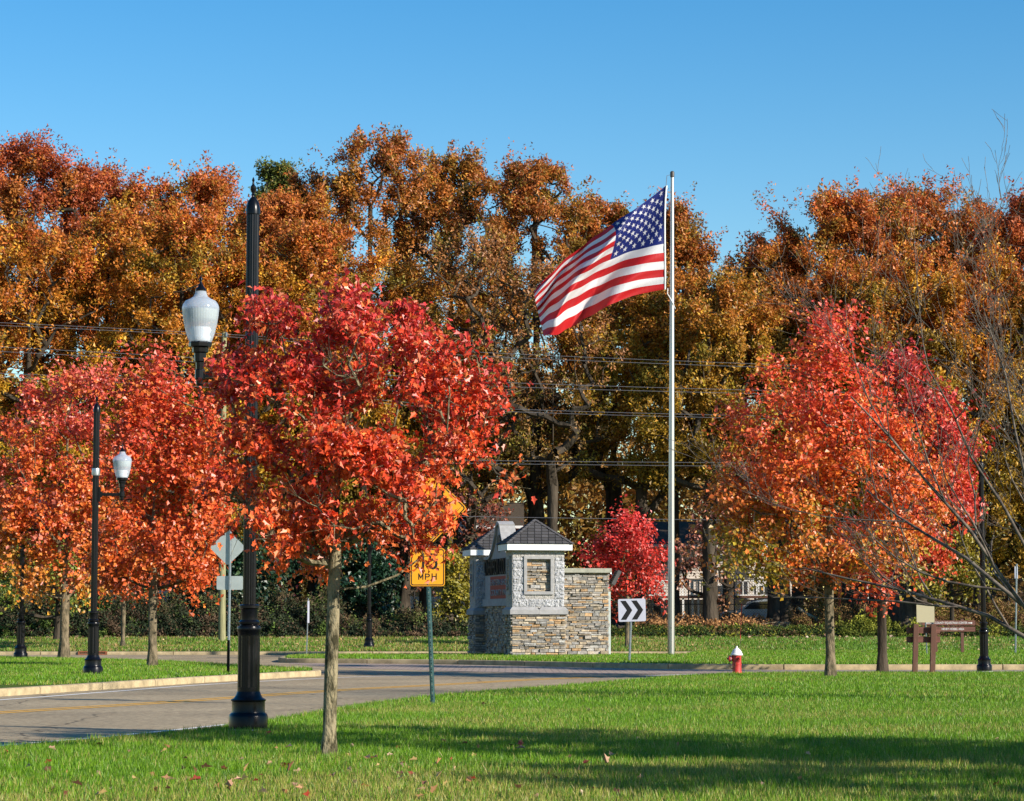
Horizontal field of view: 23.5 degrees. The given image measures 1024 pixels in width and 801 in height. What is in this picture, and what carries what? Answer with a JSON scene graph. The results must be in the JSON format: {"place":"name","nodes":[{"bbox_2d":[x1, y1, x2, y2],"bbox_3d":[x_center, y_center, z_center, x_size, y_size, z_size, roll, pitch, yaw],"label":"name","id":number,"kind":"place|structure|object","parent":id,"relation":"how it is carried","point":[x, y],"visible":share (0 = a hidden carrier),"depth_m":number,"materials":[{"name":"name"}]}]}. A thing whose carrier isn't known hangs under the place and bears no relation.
{"place":"outdoors","nodes":[
{"label":"outdoors","id":0,"kind":"place"},
{"bbox_2d":[0,671,285,687],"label":"island lawn","id":1,"kind":"structure","parent":0,"point":[10,685],"depth_m":54.13,"materials":[{"name":"plant"}]},
{"bbox_2d":[13,463,48,657],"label":"street lamp","id":2,"kind":"object","parent":1,"relation":"on","point":[20,649],"visible":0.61,"depth_m":91.06,"materials":[{"name":"black metal"}]},
{"bbox_2d":[0,350,152,657],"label":"maple tree","id":3,"kind":"object","parent":1,"relation":"on","point":[14,524],"visible":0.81,"depth_m":91.35,"materials":[{"name":"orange plant"}]},
{"bbox_2d":[83,394,131,673],"bbox_3d":[-10.693,3.518,64.955,1.227,7.456,0.567,0,-5,0],"label":"street lamp","id":4,"kind":"object","parent":1,"relation":"on","point":[122,461],"visible":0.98,"depth_m":64.90,"materials":[{"name":"black metal"}]},
{"bbox_2d":[47,332,243,665],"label":"maple tree","id":5,"kind":"object","parent":1,"relation":"on","point":[162,534],"visible":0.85,"depth_m":75.23,"materials":[{"name":"red plant"}]},
{"bbox_2d":[0,655,312,684],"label":"grass","id":6,"kind":"structure","parent":1,"relation":"on","point":[35,670],"depth_m":68.28,"materials":[{"name":"green plant"}]},
{"bbox_2d":[211,529,242,671],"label":"warning sign","id":7,"kind":"object","parent":1,"relation":"on","point":[229,583],"visible":0.93,"depth_m":66.10,"materials":[{"name":"metal"}]},
{"bbox_2d":[0,655,839,746],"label":"road","id":8,"kind":"structure","parent":0,"point":[51,724],"depth_m":50.55,"materials":[{"name":"grey asphalt"}]},
{"bbox_2d":[0,669,320,695],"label":"kerb","id":9,"kind":"structure","parent":8,"relation":"on","point":[28,690],"depth_m":58.27,"materials":[{"name":"concrete"}]},
{"bbox_2d":[0,677,593,712],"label":"yellow line","id":10,"kind":"object","parent":8,"relation":"on","point":[262,694],"visible":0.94,"depth_m":50.39,"materials":[{"name":"paint"}]},
{"bbox_2d":[278,652,1023,669],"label":"kerb","id":11,"kind":"structure","parent":8,"relation":"on","point":[282,659],"depth_m":80.10,"materials":[{"name":"concrete"}]},
{"bbox_2d":[0,634,1023,650],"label":"lawn","id":12,"kind":"structure","parent":0,"point":[450,643],"depth_m":117.75,"materials":[{"name":"plant"}]},
{"bbox_2d":[88,527,177,646],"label":"maple tree","id":13,"kind":"object","parent":12,"relation":"on","point":[123,617],"visible":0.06,"depth_m":116.88,"materials":[{"name":"orange plant"}]},
{"bbox_2d":[218,332,227,640],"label":"utility pole","id":14,"kind":"object","parent":12,"relation":"on","point":[222,622],"visible":0.43,"depth_m":124.95,"materials":[{"name":"brown wood"}]},
{"bbox_2d":[6,347,851,392],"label":"overhead wire","id":15,"kind":"object","parent":14,"relation":"attached to","point":[462,380],"visible":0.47,"depth_m":125.91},
{"bbox_2d":[0,322,878,368],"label":"overhead wire","id":16,"kind":"object","parent":14,"relation":"attached to","point":[391,346],"visible":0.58,"depth_m":126.06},
{"bbox_2d":[0,325,885,371],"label":"overhead wire","id":17,"kind":"object","parent":14,"relation":"attached to","point":[425,352],"visible":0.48,"depth_m":126.03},
{"bbox_2d":[0,351,886,396],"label":"overhead wire","id":18,"kind":"object","parent":14,"relation":"attached to","point":[462,384],"visible":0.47,"depth_m":125.89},
{"bbox_2d":[364,499,382,646],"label":"street lamp","id":19,"kind":"object","parent":12,"relation":"on","point":[369,640],"visible":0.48,"depth_m":116.00,"materials":[{"name":"black metal"}]},
{"bbox_2d":[0,635,1019,649],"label":"fallen leaves","id":20,"kind":"object","parent":12,"relation":"on","point":[465,640],"visible":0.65,"depth_m":121.97,"materials":[{"name":"brown plant"}]},
{"bbox_2d":[572,494,679,646],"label":"maple tree","id":21,"kind":"object","parent":12,"relation":"on","point":[605,556],"visible":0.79,"depth_m":116.82,"materials":[{"name":"red plant"}]},
{"bbox_2d":[0,674,1023,800],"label":"lawn","id":22,"kind":"structure","parent":0,"point":[579,751],"depth_m":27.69,"materials":[{"name":"plant"}]},
{"bbox_2d":[182,177,267,730],"bbox_3d":[-4.059,0.725,34.910,1.298,7.890,0.600,0,-5,0],"label":"street lamp","id":23,"kind":"object","parent":22,"relation":"on","point":[200,310],"visible":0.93,"depth_m":34.74,"materials":[{"name":"metal"}]},
{"bbox_2d":[188,267,536,755],"bbox_3d":[-1.716,1.309,28.290,4.015,5.678,3.080,0,-5,0],"label":"maple tree","id":24,"kind":"object","parent":22,"relation":"on","point":[382,457],"visible":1,"depth_m":27.91,"materials":[{"name":"red plant"}]},
{"bbox_2d":[396,476,465,702],"bbox_3d":[-1.497,3.499,45.126,1.292,4.337,0.058,0,-5,0],"label":"speed sign","id":25,"kind":"object","parent":22,"relation":"on","point":[417,578],"visible":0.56,"depth_m":45.13,"materials":[{"name":"metal"}]},
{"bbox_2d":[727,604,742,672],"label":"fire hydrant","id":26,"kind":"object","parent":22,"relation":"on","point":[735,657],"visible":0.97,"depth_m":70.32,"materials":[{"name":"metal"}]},
{"bbox_2d":[683,288,965,675],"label":"maple tree","id":27,"kind":"object","parent":22,"relation":"on","point":[816,427],"visible":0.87,"depth_m":65.73,"materials":[{"name":"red plant"}]},
{"bbox_2d":[666,109,1023,638],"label":"bare tree","id":28,"kind":"object","parent":22,"relation":"on","point":[1008,590],"visible":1,"depth_m":47.37,"materials":[{"name":"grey plant"}]},
{"bbox_2d":[906,624,939,672],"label":"park sign","id":29,"kind":"object","parent":22,"relation":"on","point":[932,639],"visible":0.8,"depth_m":70.87,"materials":[{"name":"brown wood"}]},
{"bbox_2d":[0,0,1023,609],"label":"sky","id":30,"kind":"structure","parent":0,"point":[733,98],"materials":[{"name":"blue"}]},
{"bbox_2d":[50,698,1023,743],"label":"grass","id":31,"kind":"structure","parent":0,"point":[526,713],"depth_m":36.25,"materials":[{"name":"green plant"}]},
{"bbox_2d":[290,663,1023,673],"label":"curb","id":32,"kind":"structure","parent":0,"point":[489,668],"depth_m":78.61,"materials":[{"name":"grey concrete"}]},
{"bbox_2d":[821,336,999,671],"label":"maple tree","id":33,"kind":"object","parent":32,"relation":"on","point":[882,657],"visible":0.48,"depth_m":74.09,"materials":[{"name":"red plant"}]},
{"bbox_2d":[955,453,992,671],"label":"street lamp","id":34,"kind":"object","parent":32,"relation":"on","point":[984,661],"visible":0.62,"depth_m":73.74,"materials":[{"name":"black metal"}]},
{"bbox_2d":[373,669,1023,702],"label":"grass","id":35,"kind":"structure","parent":0,"point":[816,684],"depth_m":53.74,"materials":[{"name":"green plant"}]},
{"label":"roundabout lawn","id":36,"kind":"structure","parent":0,"visible":0},
{"bbox_2d":[461,519,620,655],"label":"entrance monument","id":37,"kind":"object","parent":36,"relation":"on","point":[530,593],"visible":1,"depth_m":97.22,"materials":[{"name":"stone"}]},
{"bbox_2d":[524,556,553,594],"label":"window frame","id":38,"kind":"structure","parent":37,"relation":"in","point":[551,592],"depth_m":96.69,"materials":[{"name":"stone"}]},
{"bbox_2d":[618,598,645,659],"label":"chevron sign","id":39,"kind":"object","parent":36,"relation":"on","point":[630,610],"visible":0.93,"depth_m":83.92,"materials":[{"name":"metal"}]},
{"bbox_2d":[284,649,1023,663],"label":"grass","id":40,"kind":"structure","parent":36,"relation":"on","point":[842,656],"depth_m":90.51,"materials":[{"name":"green plant"}]},
{"bbox_2d":[666,171,674,653],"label":"flagpole","id":41,"kind":"object","parent":36,"relation":"on","point":[671,566],"visible":0.99,"depth_m":99.55,"materials":[{"name":"metal"}]},
{"bbox_2d":[534,185,666,335],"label":"flag","id":42,"kind":"object","parent":41,"relation":"attached to","point":[623,257],"visible":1,"depth_m":100.38,"materials":[{"name":"fabric"}]},
{"bbox_2d":[916,605,934,653],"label":"square sign","id":43,"kind":"object","parent":36,"relation":"on","point":[925,614],"visible":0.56,"depth_m":100.05,"materials":[{"name":"metal"}]},
{"bbox_2d":[922,619,974,652],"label":"direction sign","id":44,"kind":"object","parent":36,"relation":"on","point":[961,629],"visible":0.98,"depth_m":103.95,"materials":[{"name":"brown wood"}]},
{"bbox_3d":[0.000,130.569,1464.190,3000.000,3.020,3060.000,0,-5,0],"label":"ground","id":45,"kind":"structure","parent":0,"visible":0},
{"bbox_2d":[0,244,67,562],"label":"oak tree","id":46,"kind":"object","parent":45,"relation":"on","point":[13,356],"visible":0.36,"depth_m":139.22,"materials":[{"name":"orange plant"}]},
{"bbox_2d":[0,528,99,639],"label":"maple tree","id":47,"kind":"object","parent":45,"relation":"on","point":[11,599],"visible":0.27,"depth_m":126.26,"materials":[{"name":"orange plant"}]},
{"bbox_2d":[0,124,104,585],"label":"oak tree","id":48,"kind":"object","parent":45,"relation":"on","point":[19,162],"visible":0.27,"depth_m":151.32,"materials":[{"name":"orange plant"}]},
{"bbox_2d":[0,188,148,603],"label":"oak tree","id":49,"kind":"object","parent":45,"relation":"on","point":[35,244],"visible":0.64,"depth_m":137.99,"materials":[{"name":"orange plant"}]},
{"bbox_2d":[0,135,183,606],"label":"oak tree","id":50,"kind":"object","parent":45,"relation":"on","point":[100,184],"visible":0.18,"depth_m":153.57,"materials":[{"name":"orange plant"}]},
{"bbox_2d":[0,185,213,601],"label":"oak tree","id":51,"kind":"object","parent":45,"relation":"on","point":[103,228],"visible":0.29,"depth_m":140.32,"materials":[{"name":"orange plant"}]},
{"bbox_2d":[74,166,194,511],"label":"oak tree","id":52,"kind":"object","parent":45,"relation":"on","point":[141,195],"visible":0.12,"depth_m":150.74,"materials":[{"name":"orange plant"}]},
{"bbox_2d":[0,566,347,637],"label":"undergrowth","id":53,"kind":"object","parent":45,"relation":"on","point":[277,619],"visible":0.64,"depth_m":132.02,"materials":[{"name":"green plant"}]},
{"bbox_2d":[69,184,287,604],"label":"oak tree","id":54,"kind":"object","parent":45,"relation":"on","point":[199,249],"visible":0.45,"depth_m":138.15,"materials":[{"name":"orange plant"}]},
{"bbox_2d":[111,150,275,549],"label":"oak tree","id":55,"kind":"object","parent":45,"relation":"on","point":[219,189],"visible":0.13,"depth_m":152.37,"materials":[{"name":"orange plant"}]},
{"bbox_2d":[157,215,320,563],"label":"oak tree","id":56,"kind":"object","parent":45,"relation":"on","point":[303,326],"visible":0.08,"depth_m":140.91,"materials":[{"name":"orange plant"}]},
{"bbox_2d":[184,505,308,611],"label":"evergreen tree","id":57,"kind":"object","parent":45,"relation":"on","point":[237,567],"visible":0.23,"depth_m":135.19,"materials":[{"name":"green plant"}]},
{"bbox_2d":[242,156,324,592],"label":"oak tree","id":58,"kind":"object","parent":45,"relation":"on","point":[272,178],"visible":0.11,"depth_m":162.54,"materials":[{"name":"green plant"}]},
{"bbox_2d":[221,179,386,614],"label":"oak tree","id":59,"kind":"object","parent":45,"relation":"on","point":[278,210],"visible":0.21,"depth_m":148.53,"materials":[{"name":"orange plant"}]},
{"bbox_2d":[207,212,422,603],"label":"oak tree","id":60,"kind":"object","parent":45,"relation":"on","point":[320,244],"visible":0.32,"depth_m":139.00,"materials":[{"name":"orange plant"}]},
{"bbox_2d":[0,651,690,654],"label":"kerb","id":61,"kind":"structure","parent":45,"relation":"on","point":[182,652],"depth_m":111.43,"materials":[{"name":"concrete"}]},
{"bbox_2d":[308,520,411,620],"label":"evergreen tree","id":62,"kind":"object","parent":45,"relation":"on","point":[383,602],"visible":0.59,"depth_m":136.06,"materials":[{"name":"green plant"}]},
{"bbox_2d":[276,122,483,620],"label":"oak tree","id":63,"kind":"object","parent":45,"relation":"on","point":[387,161],"visible":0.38,"depth_m":151.76,"materials":[{"name":"orange plant"}]},
{"bbox_2d":[384,494,410,611],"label":"woodland tree","id":64,"kind":"object","parent":45,"relation":"on","point":[405,556],"visible":0.2,"depth_m":138.91,"materials":[{"name":"brown wood"}]},
{"bbox_2d":[319,236,481,595],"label":"oak tree","id":65,"kind":"object","parent":45,"relation":"on","point":[426,291],"visible":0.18,"depth_m":142.11,"materials":[{"name":"orange plant"}]},
{"bbox_2d":[339,599,469,637],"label":"undergrowth","id":66,"kind":"object","parent":45,"relation":"on","point":[407,623],"visible":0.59,"depth_m":131.54,"materials":[{"name":"green plant"}]},
{"bbox_2d":[411,466,462,613],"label":"woodland tree","id":67,"kind":"object","parent":45,"relation":"on","point":[422,596],"visible":0.05,"depth_m":141.29,"materials":[{"name":"green plant"}]},
{"bbox_2d":[426,533,471,623],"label":"maple tree","id":68,"kind":"object","parent":45,"relation":"on","point":[461,584],"visible":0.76,"depth_m":132.84,"materials":[{"name":"yellow plant"}]},
{"bbox_2d":[376,482,522,615],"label":"maple tree","id":69,"kind":"object","parent":45,"relation":"on","point":[404,593],"visible":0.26,"depth_m":138.43,"materials":[{"name":"orange plant"}]},
{"bbox_2d":[376,138,542,617],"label":"oak tree","id":70,"kind":"object","parent":45,"relation":"on","point":[468,177],"visible":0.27,"depth_m":154.37,"materials":[{"name":"orange plant"}]},
{"bbox_2d":[442,468,487,622],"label":"woodland tree","id":71,"kind":"object","parent":45,"relation":"on","point":[447,542],"visible":0.15,"depth_m":141.72,"materials":[{"name":"brown wood"}]},
{"bbox_2d":[383,207,568,615],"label":"oak tree","id":72,"kind":"object","parent":45,"relation":"on","point":[475,247],"visible":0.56,"depth_m":139.90,"materials":[{"name":"orange plant"}]},
{"bbox_2d":[464,503,523,535],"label":"red brick house","id":73,"kind":"structure","parent":45,"relation":"on","point":[518,508],"depth_m":183.58,"materials":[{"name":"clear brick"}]},
{"bbox_2d":[1,624,1014,638],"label":"leaf litter","id":74,"kind":"object","parent":45,"relation":"on","point":[612,636],"visible":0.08,"depth_m":130.11,"materials":[{"name":"brown plant"}]},
{"bbox_2d":[0,356,1023,617],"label":"wood","id":75,"kind":"object","parent":45,"relation":"on","point":[580,496],"visible":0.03,"depth_m":190.78,"materials":[{"name":"plant"}]},
{"bbox_2d":[453,137,621,523],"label":"oak tree","id":76,"kind":"object","parent":45,"relation":"on","point":[524,194],"visible":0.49,"depth_m":149.89,"materials":[{"name":"orange plant"}]},
{"bbox_2d":[462,250,631,532],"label":"oak tree","id":77,"kind":"object","parent":45,"relation":"on","point":[571,424],"visible":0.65,"depth_m":138.80,"materials":[{"name":"orange plant"}]},
{"bbox_2d":[523,188,684,624],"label":"oak tree","id":78,"kind":"object","parent":45,"relation":"on","point":[616,213],"visible":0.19,"depth_m":152.82,"materials":[{"name":"brown plant"}]},
{"bbox_2d":[548,277,764,622],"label":"oak tree","id":79,"kind":"object","parent":45,"relation":"on","point":[640,486],"visible":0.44,"depth_m":141.58,"materials":[{"name":"orange plant"}]},
{"bbox_2d":[627,181,727,616],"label":"oak tree","id":80,"kind":"object","parent":45,"relation":"on","point":[690,246],"visible":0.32,"depth_m":152.50,"materials":[{"name":"orange plant"}]},
{"bbox_2d":[373,579,1023,626],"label":"hedge","id":81,"kind":"object","parent":45,"relation":"on","point":[734,596],"visible":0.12,"depth_m":142.53,"materials":[{"name":"green plant"}]},
{"bbox_2d":[632,608,775,629],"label":"undergrowth","id":82,"kind":"object","parent":45,"relation":"on","point":[689,620],"visible":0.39,"depth_m":138.33,"materials":[{"name":"green plant"}]},
{"bbox_2d":[658,483,750,618],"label":"maple tree","id":83,"kind":"object","parent":45,"relation":"on","point":[686,566],"visible":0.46,"depth_m":139.01,"materials":[{"name":"plant"}]},
{"bbox_2d":[604,242,807,624],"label":"oak tree","id":84,"kind":"object","parent":45,"relation":"on","point":[732,298],"visible":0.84,"depth_m":138.35,"materials":[{"name":"orange plant"}]},
{"bbox_2d":[631,522,791,618],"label":"beige house","id":85,"kind":"structure","parent":45,"relation":"on","point":[662,530],"depth_m":164.50,"materials":[{"name":"beige"}]},
{"bbox_2d":[677,266,755,611],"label":"oak tree","id":86,"kind":"object","parent":45,"relation":"on","point":[731,600],"visible":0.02,"depth_m":155.24,"materials":[{"name":"brown plant"}]},
{"bbox_2d":[721,599,767,618],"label":"parked car","id":87,"kind":"object","parent":45,"relation":"on","point":[752,608],"visible":0.07,"depth_m":150.57,"materials":[{"name":"grey paint"}]},
{"bbox_2d":[750,499,792,625],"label":"woodland tree","id":88,"kind":"object","parent":45,"relation":"on","point":[783,610],"visible":0.16,"depth_m":141.17,"materials":[{"name":"brown wood"}]},
{"bbox_2d":[717,182,828,404],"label":"oak tree","id":89,"kind":"object","parent":45,"relation":"on","point":[791,263],"visible":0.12,"depth_m":152.42,"materials":[{"name":"orange plant"}]},
{"bbox_2d":[700,250,851,623],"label":"oak tree","id":90,"kind":"object","parent":45,"relation":"on","point":[787,324],"visible":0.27,"depth_m":141.41,"materials":[{"name":"orange plant"}]},
{"bbox_2d":[790,501,803,614],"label":"woodland tree","id":91,"kind":"object","parent":45,"relation":"on","point":[796,593],"visible":0.03,"depth_m":144.29,"materials":[{"name":"brown wood"}]},
{"bbox_2d":[611,621,1023,637],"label":"undergrowth","id":92,"kind":"object","parent":45,"relation":"on","point":[688,630],"visible":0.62,"depth_m":131.40,"materials":[{"name":"green plant"}]},
{"bbox_2d":[743,240,939,610],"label":"oak tree","id":93,"kind":"object","parent":45,"relation":"on","point":[841,289],"visible":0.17,"depth_m":142.70,"materials":[{"name":"orange plant"}]},
{"bbox_2d":[831,472,867,610],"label":"woodland tree","id":94,"kind":"object","parent":45,"relation":"on","point":[860,584],"visible":0.06,"depth_m":141.23,"materials":[{"name":"brown wood"}]},
{"bbox_2d":[737,166,967,607],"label":"oak tree","id":95,"kind":"object","parent":45,"relation":"on","point":[836,224],"visible":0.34,"depth_m":149.46,"materials":[{"name":"orange plant"}]},
{"bbox_2d":[835,605,921,637],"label":"undergrowth","id":96,"kind":"object","parent":45,"relation":"on","point":[865,624],"visible":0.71,"depth_m":131.15,"materials":[{"name":"green plant"}]},
{"bbox_2d":[869,455,935,626],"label":"woodland tree","id":97,"kind":"object","parent":45,"relation":"on","point":[905,613],"visible":0.1,"depth_m":134.81,"materials":[{"name":"green wood"}]},
{"bbox_2d":[786,590,1023,628],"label":"undergrowth","id":98,"kind":"object","parent":45,"relation":"on","point":[940,614],"visible":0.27,"depth_m":136.69,"materials":[{"name":"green plant"}]},
{"bbox_2d":[800,244,1015,603],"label":"oak tree","id":99,"kind":"object","parent":45,"relation":"on","point":[945,293],"visible":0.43,"depth_m":138.51,"materials":[{"name":"orange plant"}]},
{"bbox_2d":[840,166,1009,500],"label":"oak tree","id":100,"kind":"object","parent":45,"relation":"on","point":[925,224],"visible":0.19,"depth_m":153.00,"materials":[{"name":"orange plant"}]},
{"bbox_2d":[901,507,1001,626],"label":"maple tree","id":101,"kind":"object","parent":45,"relation":"on","point":[972,578],"visible":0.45,"depth_m":133.39,"materials":[{"name":"yellow plant"}]},
{"bbox_2d":[895,220,1023,613],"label":"oak tree","id":102,"kind":"object","parent":45,"relation":"on","point":[1000,558],"visible":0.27,"depth_m":139.66,"materials":[{"name":"orange plant"}]},
{"bbox_2d":[924,189,1022,610],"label":"oak tree","id":103,"kind":"object","parent":45,"relation":"on","point":[970,235],"visible":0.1,"depth_m":156.35,"materials":[{"name":"orange plant"}]},
{"bbox_2d":[965,176,1023,397],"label":"oak tree","id":104,"kind":"object","parent":45,"relation":"on","point":[1016,238],"visible":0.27,"depth_m":150.93,"materials":[{"name":"orange plant"}]},
{"bbox_2d":[968,269,1023,576],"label":"oak tree","id":105,"kind":"object","parent":45,"relation":"on","point":[1017,321],"visible":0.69,"depth_m":138.56,"materials":[{"name":"orange plant"}]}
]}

